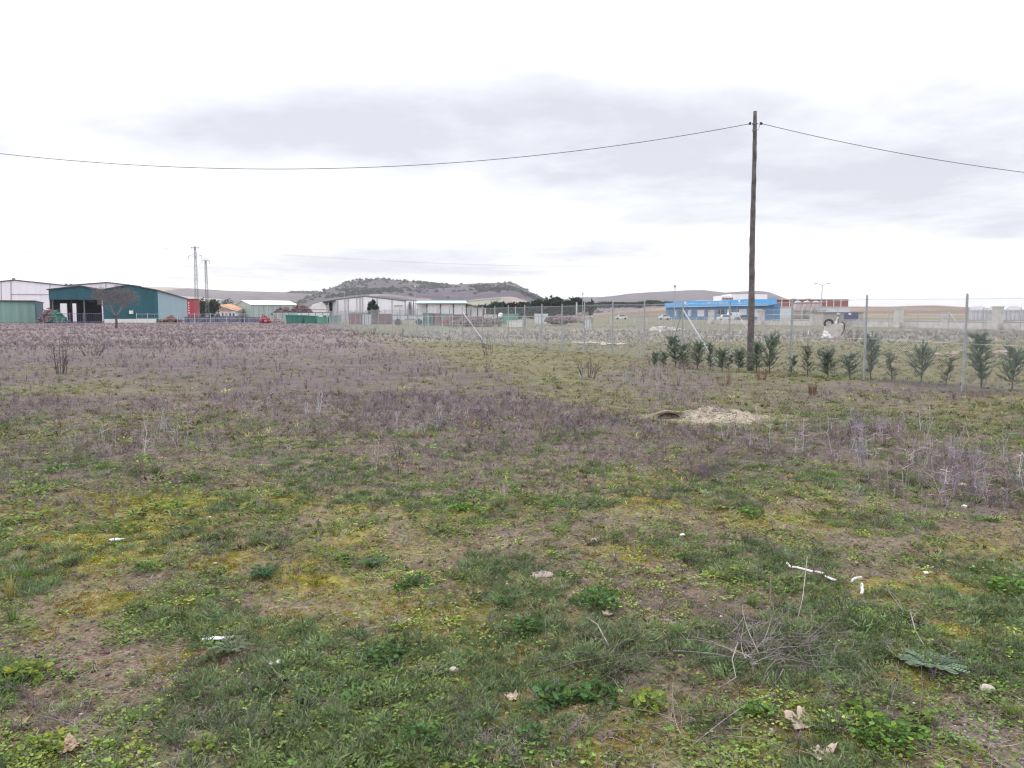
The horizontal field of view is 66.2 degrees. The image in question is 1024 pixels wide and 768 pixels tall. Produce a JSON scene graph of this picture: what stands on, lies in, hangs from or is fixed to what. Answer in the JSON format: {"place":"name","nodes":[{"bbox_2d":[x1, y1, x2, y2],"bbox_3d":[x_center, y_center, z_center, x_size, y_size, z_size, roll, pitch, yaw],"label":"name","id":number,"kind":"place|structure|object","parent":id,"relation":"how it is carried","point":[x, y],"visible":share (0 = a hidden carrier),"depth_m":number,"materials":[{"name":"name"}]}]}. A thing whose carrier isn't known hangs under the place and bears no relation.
{"place":"outdoors","nodes":[
{"label":"outdoors","id":0,"kind":"place"},
{"bbox_2d":[0,278,141,320],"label":"warehouse","id":1,"kind":"structure","parent":0,"point":[13,289],"depth_m":188.73,"materials":[{"name":"metal"}]},
{"bbox_2d":[146,287,315,312],"bbox_3d":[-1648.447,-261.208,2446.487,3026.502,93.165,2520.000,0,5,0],"label":"western hill","id":2,"kind":"structure","parent":0,"point":[222,295],"depth_m":2330.89,"materials":[{"name":"soil"}]},
{"bbox_2d":[332,296,408,319],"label":"long white warehouse","id":3,"kind":"structure","parent":0,"point":[352,304],"depth_m":238.80,"materials":[{"name":"metal"}]},
{"bbox_2d":[408,301,486,319],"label":"bayed warehouse","id":4,"kind":"structure","parent":0,"point":[424,305],"depth_m":227.78,"materials":[{"name":"white metal"}]},
{"bbox_2d":[295,279,603,313],"bbox_3d":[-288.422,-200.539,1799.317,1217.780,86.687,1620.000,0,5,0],"label":"mesa hill","id":5,"kind":"structure","parent":0,"point":[481,298],"depth_m":1449.54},
{"bbox_2d":[293,277,614,312],"bbox_3d":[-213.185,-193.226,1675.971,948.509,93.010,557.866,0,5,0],"label":"hill scrub","id":6,"kind":"object","parent":5,"relation":"on","point":[479,288],"visible":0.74,"depth_m":1566.57,"materials":[{"name":"green plant"}]},
{"bbox_2d":[0,317,1023,767],"bbox_3d":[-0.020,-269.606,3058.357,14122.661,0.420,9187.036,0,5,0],"label":"ground","id":7,"kind":"structure","parent":0,"point":[410,555],"depth_m":6.69,"materials":[{"name":"plant"}]},
{"bbox_2d":[0,574,22,598],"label":"grass tuft","id":8,"kind":"object","parent":7,"relation":"on","point":[8,587],"visible":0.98,"depth_m":4.50,"materials":[{"name":"yellow plant"}]},
{"bbox_2d":[0,300,43,322],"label":"shed","id":9,"kind":"structure","parent":7,"relation":"on","point":[21,311],"depth_m":146.27,"materials":[{"name":"metal"}]},
{"bbox_2d":[0,659,55,684],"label":"mallow plant","id":10,"kind":"object","parent":7,"relation":"on","point":[21,665],"visible":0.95,"depth_m":3.49,"materials":[{"name":"green plant"}]},
{"bbox_2d":[4,729,65,757],"bbox_3d":[-1.737,1.320,2.903,0.210,0.058,0.179,0,5,0],"label":"mallow plant","id":11,"kind":"object","parent":7,"relation":"on","point":[31,739],"visible":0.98,"depth_m":2.89,"materials":[{"name":"green plant"}]},
{"bbox_2d":[47,337,68,373],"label":"bare shrub","id":12,"kind":"object","parent":7,"relation":"on","point":[65,363],"visible":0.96,"depth_m":20.71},
{"bbox_2d":[48,310,68,322],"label":"green heap","id":13,"kind":"object","parent":7,"relation":"on","point":[58,315],"visible":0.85,"depth_m":140.08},
{"bbox_2d":[52,732,86,752],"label":"dead leaf","id":14,"kind":"object","parent":7,"relation":"on","point":[66,739],"visible":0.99,"depth_m":2.92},
{"bbox_2d":[14,681,156,762],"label":"dead twigs","id":15,"kind":"object","parent":7,"relation":"on","point":[98,726],"visible":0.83,"depth_m":3.02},
{"bbox_2d":[87,285,139,327],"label":"bare tree","id":16,"kind":"object","parent":7,"relation":"on","point":[115,294],"visible":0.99,"depth_m":91.06,"materials":[{"name":"brown plant"}]},
{"bbox_2d":[46,284,187,322],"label":"open fronted shed","id":17,"kind":"structure","parent":7,"relation":"on","point":[154,304],"depth_m":148.50,"materials":[{"name":"metal"}]},
{"bbox_2d":[132,561,161,571],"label":"mallow plant","id":18,"kind":"object","parent":7,"relation":"on","point":[141,564],"visible":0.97,"depth_m":4.92,"materials":[{"name":"green plant"}]},
{"bbox_2d":[187,299,199,316],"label":"red shed","id":19,"kind":"structure","parent":7,"relation":"on","point":[191,306],"depth_m":258.78,"materials":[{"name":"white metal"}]},
{"bbox_2d":[188,246,200,316],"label":"lattice pylon","id":20,"kind":"object","parent":7,"relation":"on","point":[196,274],"visible":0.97,"depth_m":247.78,"materials":[{"name":"metal"}]},
{"bbox_2d":[181,730,225,756],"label":"mallow plant","id":21,"kind":"object","parent":7,"relation":"on","point":[197,747],"visible":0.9,"depth_m":2.92,"materials":[{"name":"green plant"}]},
{"bbox_2d":[200,297,215,316],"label":"evergreen tree","id":22,"kind":"object","parent":7,"relation":"on","point":[202,307],"visible":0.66,"depth_m":283.52,"materials":[{"name":"green plant"}]},
{"bbox_2d":[211,316,244,322],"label":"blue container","id":23,"kind":"object","parent":7,"relation":"on","point":[228,319],"visible":0.95,"depth_m":149.50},
{"bbox_2d":[217,304,243,315],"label":"orange roofed house","id":24,"kind":"structure","parent":7,"relation":"on","point":[230,309],"depth_m":298.87,"materials":[{"name":"paint"}]},
{"bbox_2d":[207,635,254,652],"bbox_3d":[-1.346,1.266,3.759,0.201,0.048,0.186,-5,7,-42],"label":"grey rosette","id":25,"kind":"object","parent":7,"relation":"on","point":[233,649],"visible":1,"depth_m":3.78,"materials":[{"name":"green plant"}]},
{"bbox_2d":[248,563,281,576],"bbox_3d":[-1.530,1.157,4.841,0.219,0.052,0.208,-4,6,-38],"label":"feathery rosette","id":26,"kind":"object","parent":7,"relation":"on","point":[267,572],"visible":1,"depth_m":4.85,"materials":[{"name":"green plant"}]},
{"bbox_2d":[234,300,296,317],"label":"sage warehouse","id":27,"kind":"structure","parent":7,"relation":"on","point":[252,308],"depth_m":303.74,"materials":[{"name":"metal"}]},
{"bbox_2d":[285,315,305,322],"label":"skip container","id":28,"kind":"object","parent":7,"relation":"on","point":[295,318],"visible":0.77,"depth_m":139.03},
{"bbox_2d":[256,663,357,732],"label":"dead twigs","id":29,"kind":"object","parent":7,"relation":"on","point":[309,701],"visible":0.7,"depth_m":3.25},
{"bbox_2d":[311,300,335,316],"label":"white annexe","id":30,"kind":"structure","parent":7,"relation":"on","point":[324,306],"depth_m":234.92,"materials":[{"name":"metal"}]},
{"bbox_2d":[361,642,406,668],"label":"mallow plant","id":31,"kind":"object","parent":7,"relation":"on","point":[390,654],"visible":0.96,"depth_m":3.70,"materials":[{"name":"green plant"}]},
{"bbox_2d":[393,572,433,589],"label":"mallow plant","id":32,"kind":"object","parent":7,"relation":"on","point":[410,577],"visible":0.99,"depth_m":4.62,"materials":[{"name":"green plant"}]},
{"bbox_2d":[397,721,442,745],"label":"mallow plant","id":33,"kind":"object","parent":7,"relation":"on","point":[416,728],"visible":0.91,"depth_m":3.00,"materials":[{"name":"green plant"}]},
{"bbox_2d":[450,317,503,326],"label":"scrap heap","id":34,"kind":"object","parent":7,"relation":"on","point":[480,319],"visible":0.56,"depth_m":101.88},
{"bbox_2d":[486,301,507,318],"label":"umbrella pine","id":35,"kind":"object","parent":7,"relation":"on","point":[495,304],"visible":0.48,"depth_m":269.62,"materials":[{"name":"green plant"}]},
{"bbox_2d":[0,322,1022,349],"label":"distant dead weeds","id":36,"kind":"object","parent":7,"relation":"on","point":[253,334],"visible":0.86,"depth_m":56.84,"materials":[{"name":"plant"}]},
{"bbox_2d":[0,413,1023,767],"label":"ferny weeds","id":37,"kind":"object","parent":7,"relation":"on","point":[504,679],"visible":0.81,"depth_m":3.76,"materials":[{"name":"green plant"}]},
{"bbox_2d":[0,408,1023,767],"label":"herbs","id":38,"kind":"object","parent":7,"relation":"on","point":[24,758],"visible":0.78,"depth_m":4.05,"materials":[{"name":"green plant"}]},
{"bbox_2d":[0,388,1023,767],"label":"dead weeds","id":39,"kind":"object","parent":7,"relation":"on","point":[496,412],"visible":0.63,"depth_m":7.68,"materials":[{"name":"plant"}]},
{"bbox_2d":[0,443,1023,767],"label":"moss","id":40,"kind":"object","parent":7,"relation":"on","point":[312,581],"visible":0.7,"depth_m":4.49,"materials":[{"name":"green plant"}]},
{"bbox_2d":[0,403,1023,767],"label":"soil crumbs","id":41,"kind":"object","parent":7,"relation":"on","point":[452,601],"visible":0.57,"depth_m":4.50,"materials":[{"name":"soil"}]},
{"bbox_2d":[0,337,1023,533],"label":"standing dead weeds","id":42,"kind":"object","parent":7,"relation":"on","point":[423,394],"visible":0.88,"depth_m":13.45,"materials":[{"name":"plant"}]},
{"bbox_2d":[0,355,1023,538],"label":"leafy patches","id":43,"kind":"object","parent":7,"relation":"on","point":[42,491],"visible":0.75,"depth_m":7.14,"materials":[{"name":"green plant"}]},
{"bbox_2d":[0,410,1023,767],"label":"leaf scraps","id":44,"kind":"object","parent":7,"relation":"on","point":[482,616],"visible":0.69,"depth_m":4.45,"materials":[{"name":"plant"}]},
{"bbox_2d":[0,451,1023,767],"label":"grit","id":45,"kind":"object","parent":7,"relation":"on","point":[138,755],"visible":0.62,"depth_m":3.76,"materials":[{"name":"stone"}]},
{"bbox_2d":[409,315,643,326],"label":"yard fence","id":46,"kind":"object","parent":7,"relation":"on","point":[523,316],"visible":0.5,"depth_m":96.63,"materials":[{"name":"metal"}]},
{"bbox_2d":[510,617,551,635],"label":"mallow plant","id":47,"kind":"object","parent":7,"relation":"on","point":[518,622],"visible":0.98,"depth_m":4.01,"materials":[{"name":"green plant"}]},
{"bbox_2d":[515,722,551,745],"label":"mallow plant","id":48,"kind":"object","parent":7,"relation":"on","point":[533,726],"visible":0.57,"depth_m":3.07,"materials":[{"name":"green plant"}]},
{"bbox_2d":[529,298,552,318],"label":"umbrella pine","id":49,"kind":"object","parent":7,"relation":"on","point":[537,303],"visible":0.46,"depth_m":267.94,"materials":[{"name":"green plant"}]},
{"bbox_2d":[64,357,1023,521],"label":"silvery stalks","id":50,"kind":"object","parent":7,"relation":"on","point":[950,450],"visible":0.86,"depth_m":9.30,"materials":[{"name":"plant"}]},
{"bbox_2d":[539,295,568,315],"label":"umbrella pine","id":51,"kind":"object","parent":7,"relation":"on","point":[554,301],"visible":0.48,"depth_m":268.85,"materials":[{"name":"green plant"}]},
{"bbox_2d":[532,680,586,714],"bbox_3d":[0.202,1.310,3.318,0.233,0.069,0.250,0,5,0],"label":"mallow plant","id":52,"kind":"object","parent":7,"relation":"on","point":[555,697],"visible":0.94,"depth_m":3.30,"materials":[{"name":"green plant"}]},
{"bbox_2d":[544,314,576,325],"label":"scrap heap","id":53,"kind":"object","parent":7,"relation":"on","point":[553,319],"visible":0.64,"depth_m":111.00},
{"bbox_2d":[551,296,583,315],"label":"umbrella pine","id":54,"kind":"object","parent":7,"relation":"on","point":[578,300],"visible":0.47,"depth_m":271.76,"materials":[{"name":"green plant"}]},
{"bbox_2d":[568,678,620,709],"bbox_3d":[0.370,1.306,3.341,0.233,0.073,0.232,3,6,32],"label":"mallow plant","id":55,"kind":"object","parent":7,"relation":"on","point":[588,696],"visible":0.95,"depth_m":3.32,"materials":[{"name":"green plant"}]},
{"bbox_2d":[568,585,623,609],"bbox_3d":[0.498,1.165,4.299,0.282,0.080,0.302,-5,7,-43],"label":"mallow plant","id":56,"kind":"object","parent":7,"relation":"on","point":[600,592],"visible":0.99,"depth_m":4.29,"materials":[{"name":"green plant"}]},
{"bbox_2d":[510,608,690,696],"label":"dead twigs","id":57,"kind":"object","parent":7,"relation":"on","point":[605,651],"visible":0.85,"depth_m":3.55,"materials":[{"name":"wood"}]},
{"bbox_2d":[522,651,708,679],"bbox_3d":[0.485,1.284,3.614,0.899,0.078,0.031,-1,5,-10],"label":"fallen branch","id":58,"kind":"object","parent":7,"relation":"on","point":[600,658],"visible":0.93,"depth_m":3.59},
{"bbox_2d":[628,686,671,714],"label":"mallow plant","id":59,"kind":"object","parent":7,"relation":"on","point":[655,702],"visible":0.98,"depth_m":3.23,"materials":[{"name":"green plant"}]},
{"bbox_2d":[663,335,684,367],"bbox_3d":[4.933,-0.964,23.716,0.630,1.063,0.669,-4,6,-37],"label":"conifer sapling","id":60,"kind":"object","parent":7,"relation":"on","point":[673,342],"visible":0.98,"depth_m":23.70,"materials":[{"name":"green plant"}]},
{"bbox_2d":[329,293,1023,394],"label":"chain link fence","id":61,"kind":"object","parent":7,"relation":"on","point":[458,333],"visible":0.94,"depth_m":25.68,"materials":[{"name":"metal"}]},
{"bbox_2d":[673,341,694,368],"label":"conifer sapling","id":62,"kind":"object","parent":7,"relation":"on","point":[681,349],"visible":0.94,"depth_m":23.48,"materials":[{"name":"green plant"}]},
{"bbox_2d":[352,328,1023,341],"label":"dry verge","id":63,"kind":"structure","parent":7,"relation":"on","point":[745,338],"depth_m":57.18,"materials":[{"name":"plant"}]},
{"bbox_2d":[684,339,707,369],"bbox_3d":[5.468,-0.876,23.138,0.735,1.005,0.816,3,6,29],"label":"conifer sapling","id":64,"kind":"object","parent":7,"relation":"on","point":[697,358],"visible":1,"depth_m":23.11,"materials":[{"name":"green plant"}]},
{"bbox_2d":[676,459,732,479],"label":"dry clump","id":65,"kind":"object","parent":7,"relation":"on","point":[704,472],"visible":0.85,"depth_m":7.80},
{"bbox_2d":[623,676,788,766],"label":"dead twigs","id":66,"kind":"object","parent":7,"relation":"on","point":[700,728],"visible":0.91,"depth_m":3.10,"materials":[{"name":"wood"}]},
{"bbox_2d":[636,405,788,426],"bbox_3d":[3.127,0.489,12.188,2.500,0.289,1.700,0,5,0],"label":"dirt mound","id":67,"kind":"object","parent":7,"relation":"on","point":[710,413],"visible":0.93,"depth_m":12.08,"materials":[{"name":"soil"}]},
{"bbox_2d":[712,346,737,370],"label":"conifer sapling","id":68,"kind":"object","parent":7,"relation":"on","point":[722,354],"visible":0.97,"depth_m":22.35,"materials":[{"name":"green plant"}]},
{"bbox_2d":[722,347,749,370],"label":"conifer sapling","id":69,"kind":"object","parent":7,"relation":"on","point":[738,357],"visible":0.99,"depth_m":21.95,"materials":[{"name":"green plant"}]},
{"bbox_2d":[713,294,766,300],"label":"flat roofed office","id":70,"kind":"structure","parent":7,"relation":"on","point":[736,297],"depth_m":288.12,"materials":[{"name":"white metal"}]},
{"bbox_2d":[672,598,819,689],"bbox_3d":[1.099,1.132,3.659,0.676,0.315,0.725,2,6,25],"label":"dry bramble","id":71,"kind":"object","parent":7,"relation":"on","point":[719,644],"visible":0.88,"depth_m":3.68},
{"bbox_2d":[737,505,765,517],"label":"mallow plant","id":72,"kind":"object","parent":7,"relation":"on","point":[752,511],"visible":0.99,"depth_m":6.27,"materials":[{"name":"green plant"}]},
{"bbox_2d":[747,111,762,370],"bbox_3d":[6.781,-3.834,22.147,0.406,7.520,0.201,0,5,0],"label":"utility pole","id":73,"kind":"object","parent":7,"relation":"on","point":[751,307],"visible":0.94,"depth_m":22.10,"materials":[{"name":"brown wood"}]},
{"bbox_2d":[0,124,746,168],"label":"overhead cable","id":74,"kind":"object","parent":73,"relation":"attached to","point":[382,166],"visible":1,"depth_m":21.93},
{"bbox_2d":[764,124,1023,172],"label":"overhead cable","id":75,"kind":"object","parent":73,"relation":"attached to","point":[891,151],"visible":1,"depth_m":21.91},
{"bbox_2d":[746,338,765,371],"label":"conifer sapling","id":76,"kind":"object","parent":7,"relation":"on","point":[755,349],"visible":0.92,"depth_m":21.50,"materials":[{"name":"green plant"}]},
{"bbox_2d":[737,697,779,719],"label":"mallow plant","id":77,"kind":"object","parent":7,"relation":"on","point":[749,707],"visible":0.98,"depth_m":3.15,"materials":[{"name":"green plant"}]},
{"bbox_2d":[756,330,785,373],"bbox_3d":[6.972,-0.851,21.146,0.724,1.286,0.784,-2,5,-17],"label":"conifer sapling","id":78,"kind":"object","parent":7,"relation":"on","point":[773,344],"visible":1,"depth_m":21.11,"materials":[{"name":"green plant"}]},
{"bbox_2d":[663,580,932,698],"bbox_3d":[1.279,1.156,3.747,1.070,0.253,1.079,-4,6,-37],"label":"dry bramble","id":79,"kind":"object","parent":7,"relation":"on","point":[796,643],"visible":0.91,"depth_m":3.73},
{"bbox_2d":[783,706,824,728],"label":"dead leaf","id":80,"kind":"object","parent":7,"relation":"on","point":[800,724],"visible":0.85,"depth_m":3.10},
{"bbox_2d":[800,343,816,376],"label":"conifer sapling","id":81,"kind":"object","parent":7,"relation":"on","point":[806,356],"visible":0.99,"depth_m":20.34,"materials":[{"name":"green plant"}]},
{"bbox_2d":[777,299,849,318],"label":"red and white hall","id":82,"kind":"object","parent":7,"relation":"on","point":[826,301],"visible":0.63,"depth_m":298.13,"materials":[{"name":"brick"}]},
{"bbox_2d":[800,742,837,761],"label":"dead leaf","id":83,"kind":"object","parent":7,"relation":"on","point":[832,746],"visible":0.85,"depth_m":2.87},
{"bbox_2d":[628,306,1023,344],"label":"lot fence","id":84,"kind":"object","parent":7,"relation":"on","point":[663,315],"visible":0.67,"depth_m":52.03,"materials":[{"name":"metal"}]},
{"bbox_2d":[810,346,844,378],"bbox_3d":[8.108,-0.520,19.804,0.959,0.895,0.708,5,7,42],"label":"conifer sapling","id":85,"kind":"object","parent":7,"relation":"on","point":[826,359],"visible":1,"depth_m":19.82,"materials":[{"name":"green plant"}]},
{"bbox_2d":[822,313,844,338],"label":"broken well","id":86,"kind":"object","parent":7,"relation":"on","point":[831,331],"visible":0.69,"depth_m":51.87,"materials":[{"name":"concrete"}]},
{"bbox_2d":[811,312,863,326],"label":"concrete hut","id":87,"kind":"object","parent":7,"relation":"on","point":[826,316],"visible":0.54,"depth_m":103.67,"materials":[{"name":"concrete"}]},
{"bbox_2d":[836,350,865,378],"bbox_3d":[8.369,-0.465,19.417,0.704,0.797,0.788,2,5,21],"label":"conifer sapling","id":88,"kind":"object","parent":7,"relation":"on","point":[855,355],"visible":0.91,"depth_m":19.38,"materials":[{"name":"green plant"}]},
{"bbox_2d":[834,696,880,721],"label":"mallow plant","id":89,"kind":"object","parent":7,"relation":"on","point":[857,706],"visible":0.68,"depth_m":3.14,"materials":[{"name":"green plant"}]},
{"bbox_2d":[708,306,1023,329],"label":"boundary wall","id":90,"kind":"structure","parent":7,"relation":"on","point":[997,311],"depth_m":94.96,"materials":[{"name":"concrete"}]},
{"bbox_2d":[855,329,887,378],"bbox_3d":[8.718,-0.667,18.918,0.648,1.292,0.642,-2,5,-21],"label":"conifer sapling","id":91,"kind":"object","parent":7,"relation":"on","point":[869,346],"visible":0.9,"depth_m":18.93,"materials":[{"name":"green plant"}]},
{"bbox_2d":[840,711,926,759],"bbox_3d":[1.412,1.306,2.942,0.317,0.092,0.299,0,5,0],"label":"mallow plant","id":92,"kind":"object","parent":7,"relation":"on","point":[874,731],"visible":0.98,"depth_m":2.94,"materials":[{"name":"green plant"}]},
{"bbox_2d":[879,350,901,380],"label":"conifer sapling","id":93,"kind":"object","parent":7,"relation":"on","point":[889,366],"visible":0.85,"depth_m":18.61,"materials":[{"name":"green plant"}]},
{"bbox_2d":[820,650,977,756],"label":"dead twigs","id":94,"kind":"object","parent":7,"relation":"on","point":[897,716],"visible":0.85,"depth_m":3.14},
{"bbox_2d":[899,705,933,730],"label":"mallow plant","id":95,"kind":"object","parent":7,"relation":"on","point":[928,714],"visible":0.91,"depth_m":3.06,"materials":[{"name":"green plant"}]},
{"bbox_2d":[809,313,1023,322],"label":"garden wall","id":96,"kind":"structure","parent":7,"relation":"on","point":[971,321],"depth_m":120.28,"materials":[{"name":"concrete"}]},
{"bbox_2d":[902,340,940,381],"bbox_3d":[9.437,-0.503,18.047,0.873,1.060,0.756,0,5,-4],"label":"conifer sapling","id":97,"kind":"object","parent":7,"relation":"on","point":[919,356],"visible":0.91,"depth_m":18.03,"materials":[{"name":"green plant"}]},
{"bbox_2d":[898,649,969,673],"bbox_3d":[1.885,1.253,3.523,0.269,0.035,0.246,0,5,0],"label":"thistle rosette","id":98,"kind":"object","parent":7,"relation":"on","point":[917,661],"visible":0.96,"depth_m":3.54,"materials":[{"name":"green plant"}]},
{"bbox_2d":[940,356,958,383],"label":"conifer sapling","id":99,"kind":"object","parent":7,"relation":"on","point":[949,365],"visible":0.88,"depth_m":17.58,"materials":[{"name":"green plant"}]},
{"bbox_2d":[966,330,1000,387],"bbox_3d":[10.203,-0.507,17.019,0.635,1.329,0.711,-4,7,-41],"label":"conifer sapling","id":100,"kind":"object","parent":7,"relation":"on","point":[982,337],"visible":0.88,"depth_m":16.97,"materials":[{"name":"green plant"}]},
{"bbox_2d":[986,576,1023,595],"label":"mallow plant","id":101,"kind":"object","parent":7,"relation":"on","point":[1003,581],"visible":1,"depth_m":4.56,"materials":[{"name":"green plant"}]},
{"bbox_2d":[995,340,1023,388],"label":"conifer sapling","id":102,"kind":"object","parent":7,"relation":"on","point":[1012,371],"visible":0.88,"depth_m":16.54,"materials":[{"name":"green plant"}]},
{"bbox_2d":[0,330,1023,439],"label":"lot grass","id":103,"kind":"structure","parent":0,"point":[1017,399],"depth_m":16.63,"materials":[{"name":"green plant"}]},
{"bbox_2d":[0,0,1023,307],"label":"sky","id":104,"kind":"structure","parent":0,"point":[276,91],"materials":[{"name":"white"}]},
{"bbox_2d":[563,290,785,311],"bbox_3d":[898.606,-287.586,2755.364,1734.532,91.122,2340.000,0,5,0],"label":"eastern hill","id":105,"kind":"structure","parent":0,"point":[692,295],"depth_m":2664.17,"materials":[{"name":"soil"}]},
{"bbox_2d":[665,299,779,320],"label":"blue building","id":106,"kind":"structure","parent":0,"point":[737,307],"depth_m":222.75,"materials":[{"name":"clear metal"}]},
{"bbox_2d":[594,305,987,317],"bbox_3d":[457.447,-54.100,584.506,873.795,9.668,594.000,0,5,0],"label":"ploughed slope","id":107,"kind":"structure","parent":0,"point":[942,310],"depth_m":486.33,"materials":[{"name":"soil"}]},
{"bbox_2d":[969,306,1023,319],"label":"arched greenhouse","id":108,"kind":"object","parent":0,"point":[1015,309],"visible":0.44,"depth_m":209.06,"materials":[{"name":"plastic"}]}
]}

